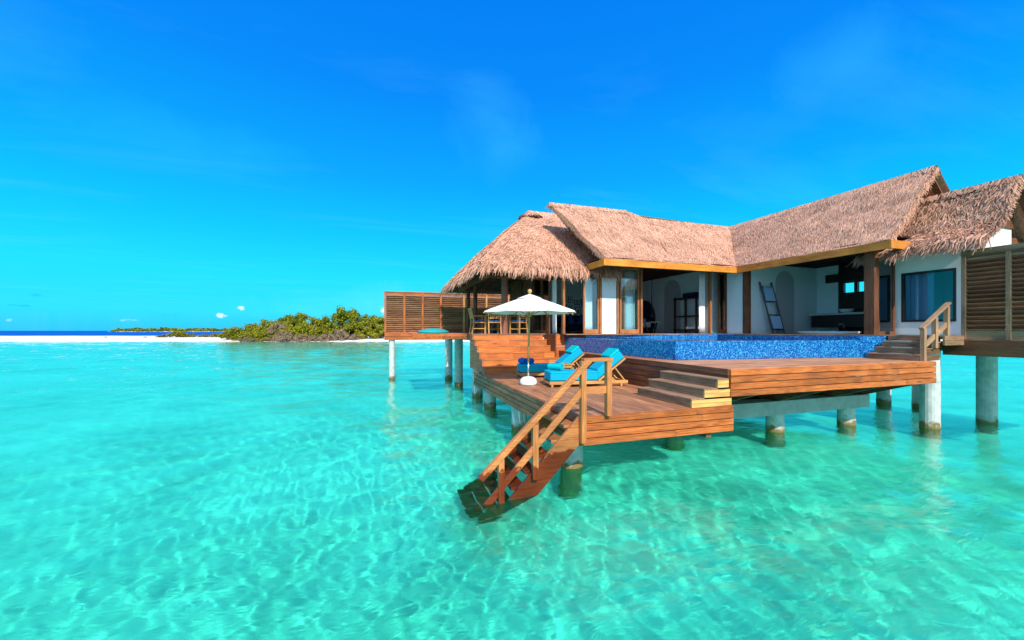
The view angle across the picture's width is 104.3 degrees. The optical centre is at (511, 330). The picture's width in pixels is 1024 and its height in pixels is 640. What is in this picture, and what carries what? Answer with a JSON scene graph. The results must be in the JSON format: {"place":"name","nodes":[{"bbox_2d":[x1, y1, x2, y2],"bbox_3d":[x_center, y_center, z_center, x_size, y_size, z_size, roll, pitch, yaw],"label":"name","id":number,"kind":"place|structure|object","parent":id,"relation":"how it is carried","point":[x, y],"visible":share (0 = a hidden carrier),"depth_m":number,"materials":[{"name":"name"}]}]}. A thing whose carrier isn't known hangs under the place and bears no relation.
{"place":"outdoors","nodes":[
{"label":"outdoors","id":0,"kind":"place"},
{"bbox_2d":[116,331,223,331],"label":"island beach","id":1,"kind":"structure","parent":0,"point":[167,331],"depth_m":901.27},
{"bbox_2d":[109,327,230,331],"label":"island wood","id":2,"kind":"object","parent":1,"relation":"on","point":[160,329],"visible":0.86,"depth_m":894.00,"materials":[{"name":"green plant"}]},
{"bbox_2d":[0,331,733,335],"bbox_3d":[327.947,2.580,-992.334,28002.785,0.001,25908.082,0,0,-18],"label":"sea","id":3,"kind":"structure","parent":0,"point":[55,333],"depth_m":362.69,"materials":[{"name":"blue liquid"}]},
{"bbox_2d":[0,336,942,341],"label":"sandbar","id":4,"kind":"structure","parent":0,"point":[85,338],"depth_m":97.55,"materials":[{"name":"white sand"}]},
{"bbox_2d":[165,330,188,336],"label":"bush","id":5,"kind":"object","parent":4,"relation":"on","point":[175,333],"visible":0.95,"depth_m":117.61,"materials":[{"name":"green plant"}]},
{"bbox_2d":[210,333,222,336],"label":"bush","id":6,"kind":"object","parent":4,"relation":"on","point":[213,335],"visible":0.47,"depth_m":117.12,"materials":[{"name":"green plant"}]},
{"bbox_2d":[218,330,231,339],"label":"bush","id":7,"kind":"object","parent":4,"relation":"on","point":[223,335],"visible":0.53,"depth_m":97.03,"materials":[{"name":"green plant"}]},
{"bbox_2d":[228,325,251,340],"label":"bush","id":8,"kind":"object","parent":4,"relation":"on","point":[234,331],"visible":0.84,"depth_m":95.28,"materials":[{"name":"green plant"}]},
{"bbox_2d":[240,323,261,334],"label":"bush","id":9,"kind":"object","parent":4,"relation":"on","point":[252,326],"visible":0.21,"depth_m":100.71,"materials":[{"name":"green plant"}]},
{"bbox_2d":[247,328,270,341],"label":"bush","id":10,"kind":"object","parent":4,"relation":"on","point":[251,335],"visible":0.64,"depth_m":94.27,"materials":[{"name":"green plant"}]},
{"bbox_2d":[253,318,279,335],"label":"bush","id":11,"kind":"object","parent":4,"relation":"on","point":[264,324],"visible":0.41,"depth_m":100.52,"materials":[{"name":"green plant"}]},
{"bbox_2d":[266,321,286,336],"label":"bare tree","id":12,"kind":"object","parent":4,"relation":"on","point":[279,332],"visible":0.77,"depth_m":95.55,"materials":[{"name":"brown plant"}]},
{"bbox_2d":[272,313,294,335],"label":"island tree","id":13,"kind":"object","parent":4,"relation":"on","point":[280,318],"visible":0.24,"depth_m":101.37,"materials":[{"name":"green plant"}]},
{"bbox_2d":[280,324,300,339],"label":"bush","id":14,"kind":"object","parent":4,"relation":"on","point":[288,327],"visible":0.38,"depth_m":95.86,"materials":[{"name":"green plant"}]},
{"bbox_2d":[281,312,308,326],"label":"island tree","id":15,"kind":"object","parent":4,"relation":"on","point":[301,317],"visible":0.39,"depth_m":102.00,"materials":[{"name":"green plant"}]},
{"bbox_2d":[308,316,322,328],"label":"island tree","id":16,"kind":"object","parent":4,"relation":"on","point":[317,321],"visible":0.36,"depth_m":102.61,"materials":[{"name":"green plant"}]},
{"bbox_2d":[315,315,334,333],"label":"island tree","id":17,"kind":"object","parent":4,"relation":"on","point":[325,319],"visible":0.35,"depth_m":102.49,"materials":[{"name":"green plant"}]},
{"bbox_2d":[322,323,336,336],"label":"island tree","id":18,"kind":"object","parent":4,"relation":"on","point":[329,330],"visible":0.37,"depth_m":99.05,"materials":[{"name":"green plant"}]},
{"bbox_2d":[325,329,352,340],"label":"dry bush","id":19,"kind":"object","parent":4,"relation":"on","point":[342,336],"visible":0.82,"depth_m":95.37,"materials":[{"name":"brown plant"}]},
{"bbox_2d":[325,306,357,335],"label":"island tree","id":20,"kind":"object","parent":4,"relation":"on","point":[340,317],"visible":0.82,"depth_m":98.73,"materials":[{"name":"green plant"}]},
{"bbox_2d":[345,334,359,339],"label":"dry bush","id":21,"kind":"object","parent":4,"relation":"on","point":[354,337],"visible":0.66,"depth_m":96.57,"materials":[{"name":"brown plant"}]},
{"bbox_2d":[342,307,370,336],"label":"island tree","id":22,"kind":"object","parent":4,"relation":"on","point":[355,314],"visible":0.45,"depth_m":102.24,"materials":[{"name":"green plant"}]},
{"bbox_2d":[354,320,373,338],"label":"island tree","id":23,"kind":"object","parent":4,"relation":"on","point":[363,332],"visible":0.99,"depth_m":98.99,"materials":[{"name":"green plant"}]},
{"bbox_2d":[366,315,378,337],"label":"island tree","id":24,"kind":"object","parent":4,"relation":"on","point":[371,318],"visible":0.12,"depth_m":104.08,"materials":[{"name":"green plant"}]},
{"bbox_2d":[368,316,383,338],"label":"island tree","id":25,"kind":"object","parent":4,"relation":"on","point":[377,327],"visible":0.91,"depth_m":99.73,"materials":[{"name":"green plant"}]},
{"bbox_2d":[0,341,1023,639],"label":"lagoon water","id":26,"kind":"structure","parent":0,"point":[236,491],"depth_m":5.54,"materials":[{"name":"teal liquid"}]},
{"bbox_2d":[0,0,1023,330],"label":"sky","id":27,"kind":"structure","parent":0,"point":[218,164],"materials":[{"name":"blue"}]},
{"bbox_2d":[643,322,661,332],"bbox_3d":[6.692,-0.148,18.956,0.860,0.543,0.860,0,0,-18],"label":"table","id":28,"kind":"object","parent":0,"point":[652,322],"visible":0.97,"depth_m":18.70,"materials":[{"name":"grey"}]},
{"bbox_2d":[797,331,861,333],"bbox_3d":[10.852,0.067,13.695,0.990,0.094,1.980,0,0,-18],"label":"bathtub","id":29,"kind":"object","parent":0,"point":[829,332],"visible":0.94,"depth_m":13.22,"materials":[{"name":"white ceramic"}]},
{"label":"shore bank","id":30,"kind":"structure","parent":0,"visible":0},
{"bbox_2d":[238,337,249,340],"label":"dry bush","id":31,"kind":"object","parent":30,"relation":"on","point":[240,339],"visible":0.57,"depth_m":93.42,"materials":[{"name":"brown plant"}]},
{"bbox_2d":[255,332,273,341],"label":"bush","id":32,"kind":"object","parent":30,"relation":"on","point":[268,336],"visible":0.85,"depth_m":93.83,"materials":[{"name":"green plant"}]},
{"bbox_2d":[265,336,282,340],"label":"dry bush","id":33,"kind":"object","parent":30,"relation":"on","point":[275,338],"visible":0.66,"depth_m":93.20,"materials":[{"name":"brown plant"}]},
{"bbox_2d":[276,330,296,341],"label":"dry bush","id":34,"kind":"object","parent":30,"relation":"on","point":[286,336],"visible":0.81,"depth_m":92.74,"materials":[{"name":"brown plant"}]},
{"bbox_2d":[290,333,313,341],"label":"dry bush","id":35,"kind":"object","parent":30,"relation":"on","point":[301,337],"visible":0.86,"depth_m":92.78,"materials":[{"name":"brown plant"}]},
{"bbox_2d":[292,321,315,339],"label":"bush","id":36,"kind":"object","parent":30,"relation":"on","point":[302,328],"visible":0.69,"depth_m":95.21,"materials":[{"name":"green plant"}]},
{"bbox_2d":[302,335,319,341],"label":"dry bush","id":37,"kind":"object","parent":30,"relation":"on","point":[313,337],"visible":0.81,"depth_m":93.18,"materials":[{"name":"brown plant"}]},
{"bbox_2d":[305,327,327,338],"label":"bush","id":38,"kind":"object","parent":30,"relation":"on","point":[319,332],"visible":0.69,"depth_m":95.19,"materials":[{"name":"green plant"}]},
{"bbox_2d":[317,334,335,341],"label":"dry bush","id":39,"kind":"object","parent":30,"relation":"on","point":[320,338],"visible":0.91,"depth_m":93.45,"materials":[{"name":"brown plant"}]},
{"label":"seabed","id":40,"kind":"structure","parent":0,"visible":0},
{"bbox_2d":[384,291,509,378],"bbox_3d":[-2.890,1.070,22.344,8.170,6.320,0.364,0,0,-18],"label":"slatted fence","id":41,"kind":"object","parent":40,"relation":"on","point":[416,312],"visible":0.56,"depth_m":21.68,"materials":[{"name":"orange wood"}]},
{"bbox_2d":[474,371,733,468],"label":"sun deck","id":42,"kind":"structure","parent":40,"relation":"on","point":[634,416],"depth_m":7.38,"materials":[{"name":"orange wood"}]},
{"bbox_2d":[470,334,559,373],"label":"broad steps","id":43,"kind":"structure","parent":42,"relation":"on","point":[504,351],"depth_m":14.48,"materials":[{"name":"brown wood"}]},
{"bbox_2d":[483,289,575,385],"bbox_3d":[0.464,0.160,10.390,2.324,2.493,2.324,0,0,4],"label":"umbrella","id":44,"kind":"object","parent":42,"relation":"on","point":[529,305],"visible":1,"depth_m":10.03,"materials":[{"name":"white fabric"}]},
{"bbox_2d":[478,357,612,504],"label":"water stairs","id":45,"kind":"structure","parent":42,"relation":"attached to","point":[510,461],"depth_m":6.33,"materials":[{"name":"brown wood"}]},
{"bbox_2d":[516,345,583,377],"bbox_3d":[1.199,0.935,12.297,2.050,0.946,0.690,0,0,-9],"label":"sun lounger","id":46,"kind":"object","parent":42,"relation":"on","point":[572,353],"visible":0.68,"depth_m":12.06,"materials":[{"name":"blue fabric"}]},
{"bbox_2d":[518,358,526,363],"bbox_3d":[0.329,0.919,12.172,0.166,0.173,0.360,0,0,-26],"label":"rolled towel","id":47,"kind":"object","parent":46,"relation":"on","point":[522,360],"visible":0.98,"depth_m":12.06,"materials":[{"name":"blue fabric"}]},
{"bbox_2d":[563,363,574,368],"bbox_3d":[1.421,1.173,11.317,0.558,0.467,0.500,0,0,-18],"label":"side table","id":48,"kind":"object","parent":42,"relation":"on","point":[566,365],"visible":0.36,"depth_m":11.14,"materials":[{"name":"brown wood"}]},
{"bbox_2d":[543,348,627,387],"bbox_3d":[1.887,0.935,10.313,2.050,0.946,0.690,0,0,-9],"label":"sun lounger","id":49,"kind":"object","parent":42,"relation":"on","point":[595,373],"visible":0.72,"depth_m":10.07,"materials":[{"name":"blue fabric"}]},
{"bbox_2d":[547,362,563,369],"bbox_3d":[1.124,0.919,10.268,0.166,0.173,0.420,0,0,-43],"label":"rolled towel","id":50,"kind":"object","parent":49,"relation":"on","point":[556,366],"visible":1,"depth_m":10.19,"materials":[{"name":"teal fabric"}]},
{"bbox_2d":[637,370,731,407],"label":"deck steps","id":51,"kind":"structure","parent":42,"relation":"on","point":[699,390],"depth_m":7.74,"materials":[{"name":"brown wood"}]},
{"bbox_2d":[407,333,964,428],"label":"house deck","id":52,"kind":"structure","parent":40,"relation":"on","point":[926,399],"depth_m":13.89,"materials":[{"name":"brown wood"}]},
{"bbox_2d":[418,328,448,332],"bbox_3d":[-3.354,0.001,17.006,1.320,0.215,1.320,0,0,-18],"label":"round daybed","id":53,"kind":"object","parent":52,"relation":"on","point":[433,330],"visible":0.82,"depth_m":16.55,"materials":[{"name":"teal fabric"}]},
{"bbox_2d":[468,308,485,333],"bbox_3d":[-1.378,-0.383,15.711,0.620,1.008,0.555,0,0,-18],"label":"dining chair","id":54,"kind":"object","parent":52,"relation":"on","point":[472,316],"visible":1,"depth_m":15.55,"materials":[{"name":"brown wood"}]},
{"bbox_2d":[483,315,499,332],"bbox_3d":[-0.746,-0.252,16.762,1.140,0.736,1.140,0,0,-18],"label":"dining table","id":55,"kind":"object","parent":52,"relation":"on","point":[494,327],"visible":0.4,"depth_m":16.70,"materials":[{"name":"black wood"}]},
{"bbox_2d":[486,308,501,333],"bbox_3d":[-0.720,-0.383,15.623,0.555,1.008,0.620,0,0,-14],"label":"dining chair","id":56,"kind":"object","parent":52,"relation":"on","point":[498,321],"visible":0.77,"depth_m":15.44,"materials":[{"name":"brown wood"}]},
{"bbox_2d":[509,315,527,333],"bbox_3d":[0.274,-0.383,15.857,0.555,1.008,0.620,0,0,40],"label":"dining chair","id":57,"kind":"object","parent":52,"relation":"on","point":[517,321],"visible":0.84,"depth_m":15.80,"materials":[{"name":"brown wood"}]},
{"bbox_2d":[439,210,624,333],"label":"thatched pavilion","id":58,"kind":"structure","parent":52,"relation":"on","point":[542,245],"depth_m":14.91,"materials":[{"name":"plant"}]},
{"bbox_2d":[585,277,591,328],"bbox_3d":[2.855,-1.050,14.974,0.384,2.300,0.046,0,0,-18],"label":"curtain","id":59,"kind":"object","parent":58,"relation":"hanging from","point":[588,304],"visible":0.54,"depth_m":14.98,"materials":[{"name":"white fabric"}]},
{"bbox_2d":[557,316,568,332],"bbox_3d":[2.247,-0.273,18.225,0.500,0.774,0.600,0,0,-18],"label":"armchair","id":60,"kind":"object","parent":52,"relation":"on","point":[559,322],"visible":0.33,"depth_m":18.01,"materials":[{"name":"black wood"}]},
{"bbox_2d":[565,314,593,332],"bbox_3d":[3.083,-0.337,18.880,1.300,0.901,0.920,0,0,-18],"label":"sofa","id":61,"kind":"object","parent":52,"relation":"on","point":[575,322],"visible":0.48,"depth_m":18.81,"materials":[{"name":"blue fabric"}]},
{"bbox_2d":[643,301,654,332],"bbox_3d":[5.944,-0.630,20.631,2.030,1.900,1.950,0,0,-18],"label":"chair","id":62,"kind":"object","parent":52,"relation":"on","point":[646,312],"visible":0.2,"depth_m":20.35,"materials":[{"name":"black wood"}]},
{"bbox_2d":[673,295,698,332],"bbox_3d":[7.782,-0.693,17.599,0.420,1.614,1.360,0,0,-18],"label":"shelf unit","id":63,"kind":"object","parent":52,"relation":"on","point":[696,315],"visible":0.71,"depth_m":17.49,"materials":[{"name":"black wood"}]},
{"bbox_2d":[682,292,698,297],"bbox_3d":[7.818,-1.570,17.459,0.200,0.200,0.750,0,0,-18],"label":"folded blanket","id":64,"kind":"object","parent":63,"relation":"on","point":[691,294],"visible":0.87,"depth_m":17.35,"materials":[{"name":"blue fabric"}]},
{"bbox_2d":[510,165,949,334],"bbox_3d":[7.019,-2.418,16.253,11.475,5.068,12.737,0,0,-18],"label":"water villa","id":65,"kind":"object","parent":52,"relation":"on","point":[801,258],"visible":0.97,"depth_m":15.26,"materials":[{"name":"plant"}]},
{"bbox_2d":[533,274,541,332],"bbox_3d":[1.090,-1.153,16.879,0.060,2.534,0.930,0,0,-18],"label":"glass door","id":66,"kind":"structure","parent":65,"relation":"in","point":[537,284],"depth_m":16.92,"materials":[{"name":"black glass"}]},
{"bbox_2d":[542,275,549,333],"bbox_3d":[1.360,-1.153,16.062,0.060,2.534,0.750,0,0,-18],"label":"glass door","id":67,"kind":"structure","parent":65,"relation":"in","point":[545,284],"depth_m":16.00,"materials":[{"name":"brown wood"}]},
{"bbox_2d":[552,275,556,332],"bbox_3d":[1.669,-1.150,15.661,0.076,2.500,0.405,0,0,-18],"label":"curtain","id":68,"kind":"object","parent":65,"relation":"hanging from","point":[554,300],"visible":0.66,"depth_m":15.57,"materials":[{"name":"white fabric"}]},
{"bbox_2d":[568,297,572,302],"bbox_3d":[2.827,-1.500,19.337,0.240,0.300,0.044,0,0,-18],"label":"picture frame","id":69,"kind":"object","parent":65,"relation":"attached to","point":[570,299],"visible":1,"depth_m":19.32,"materials":[{"name":"black"}]},
{"bbox_2d":[574,300,579,304],"bbox_3d":[3.178,-1.370,19.453,0.300,0.240,0.044,0,0,-18],"label":"picture frame","id":70,"kind":"object","parent":65,"relation":"attached to","point":[576,302],"visible":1,"depth_m":19.43,"materials":[{"name":"black"}]},
{"bbox_2d":[575,307,580,315],"bbox_3d":[3.216,-0.930,19.465,0.300,0.420,0.044,0,0,-18],"label":"picture frame","id":71,"kind":"object","parent":65,"relation":"attached to","point":[578,311],"visible":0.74,"depth_m":19.45,"materials":[{"name":"black"}]},
{"bbox_2d":[583,272,598,333],"bbox_3d":[2.952,-1.058,14.877,0.660,2.344,0.060,0,0,-18],"label":"glass door","id":72,"kind":"structure","parent":65,"relation":"in","point":[585,331],"depth_m":14.85,"materials":[{"name":"brown wood"}]},
{"bbox_2d":[621,270,634,328],"bbox_3d":[4.476,-1.150,15.552,0.784,2.500,0.056,0,0,-18],"label":"curtain","id":73,"kind":"object","parent":65,"relation":"hanging from","point":[629,299],"visible":0.69,"depth_m":15.60,"materials":[{"name":"white fabric"}]},
{"bbox_2d":[619,267,638,333],"bbox_3d":[4.538,-1.163,15.401,0.880,2.554,0.060,0,0,-18],"label":"glass door","id":74,"kind":"structure","parent":65,"relation":"in","point":[621,331],"depth_m":15.37,"materials":[{"name":"brown wood"}]},
{"bbox_2d":[649,282,653,316],"bbox_3d":[6.756,-1.625,19.240,0.240,1.910,0.240,0,0,-18],"label":"pendant lamp","id":75,"kind":"object","parent":65,"relation":"hanging from","point":[651,313],"visible":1,"depth_m":19.22,"materials":[{"name":"black"}]},
{"bbox_2d":[664,280,680,332],"bbox_3d":[7.605,-1.140,18.889,0.023,2.500,1.100,0,0,-18],"label":"arched door","id":76,"kind":"structure","parent":65,"relation":"in","point":[672,290],"depth_m":18.93,"materials":[{"name":"grey"}]},
{"bbox_2d":[699,273,704,332],"bbox_3d":[8.001,-1.165,16.769,0.286,2.510,0.086,0,0,-22],"label":"curtain","id":77,"kind":"object","parent":65,"relation":"hanging from","point":[701,302],"visible":1,"depth_m":16.75,"materials":[{"name":"white fabric"}]},
{"bbox_2d":[718,272,724,332],"bbox_3d":[8.683,-1.153,16.433,0.060,2.534,0.440,0,0,-18],"label":"glass door","id":78,"kind":"structure","parent":65,"relation":"in","point":[721,275],"depth_m":16.48,"materials":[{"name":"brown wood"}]},
{"bbox_2d":[775,271,793,332],"bbox_3d":[10.941,-1.140,15.975,1.000,2.500,0.023,0,0,-18],"label":"arched door","id":79,"kind":"structure","parent":65,"relation":"in","point":[784,282],"depth_m":15.97,"materials":[{"name":"grey paint"}]},
{"bbox_2d":[809,309,863,326],"bbox_3d":[12.725,-0.476,15.183,0.690,0.693,2.250,0,0,-18],"label":"vanity","id":80,"kind":"object","parent":65,"relation":"attached to","point":[848,318],"visible":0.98,"depth_m":15.12,"materials":[{"name":"black wood"}]},
{"bbox_2d":[759,282,784,333],"bbox_3d":[10.120,-0.893,15.496,0.977,2.027,0.397,0,0,-18],"label":"towel ladder","id":81,"kind":"object","parent":52,"relation":"on","point":[768,314],"visible":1,"depth_m":15.46,"materials":[{"name":"black wood"}]},
{"bbox_2d":[763,287,775,300],"bbox_3d":[10.024,-1.425,15.502,0.541,0.545,0.106,0,0,-18],"label":"hanging towel","id":82,"kind":"object","parent":81,"relation":"hanging from","point":[769,293],"visible":1,"depth_m":15.48,"materials":[{"name":"blue fabric"}]},
{"bbox_2d":[771,316,782,328],"bbox_3d":[10.234,-0.324,15.387,0.532,0.485,0.097,0,0,-18],"label":"hanging towel","id":83,"kind":"object","parent":81,"relation":"hanging from","point":[776,322],"visible":1,"depth_m":15.37,"materials":[{"name":"blue fabric"}]},
{"bbox_2d":[852,174,1023,334],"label":"villa annex","id":84,"kind":"object","parent":52,"relation":"on","point":[943,231],"visible":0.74,"depth_m":10.71,"materials":[{"name":"plant"}]},
{"bbox_2d":[879,250,894,334],"bbox_3d":[10.946,-1.117,11.673,0.770,2.466,0.060,0,0,-18],"label":"glass door","id":85,"kind":"structure","parent":84,"relation":"in","point":[886,272],"depth_m":11.69,"materials":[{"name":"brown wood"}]},
{"bbox_2d":[912,273,933,319],"bbox_3d":[11.726,-1.040,11.359,0.076,2.220,0.505,0,0,-18],"label":"curtain","id":86,"kind":"object","parent":84,"relation":"hanging from","point":[922,296],"visible":0.54,"depth_m":11.39,"materials":[{"name":"blue fabric"}]},
{"bbox_2d":[901,268,955,321],"bbox_3d":[11.618,-0.960,11.121,0.080,1.420,1.170,0,0,-18],"label":"window","id":87,"kind":"structure","parent":84,"relation":"in","point":[903,275],"depth_m":11.22,"materials":[{"name":"black"}]},
{"bbox_2d":[556,335,935,432],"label":"pool deck","id":88,"kind":"structure","parent":40,"relation":"on","point":[777,394],"depth_m":9.23,"materials":[{"name":"orange wood"}]},
{"bbox_2d":[565,334,885,380],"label":"plunge pool","id":89,"kind":"structure","parent":88,"relation":"on","point":[696,347],"depth_m":10.71,"materials":[{"name":"blue tile"}]},
{"bbox_2d":[867,336,940,360],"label":"side steps","id":90,"kind":"structure","parent":88,"relation":"on","point":[892,344],"depth_m":10.12,"materials":[{"name":"brown wood"}]},
{"bbox_2d":[918,302,951,360],"bbox_3d":[10.251,0.011,9.648,1.101,1.431,0.100,0,0,-18],"label":"handrail","id":91,"kind":"object","parent":88,"relation":"on","point":[936,331],"visible":1,"depth_m":9.60,"materials":[{"name":"brown wood"}]},
{"bbox_2d":[943,242,1023,423],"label":"slatted fence","id":92,"kind":"object","parent":40,"relation":"on","point":[992,304],"visible":0.86,"depth_m":9.60,"materials":[{"name":"brown wood"}]}
]}

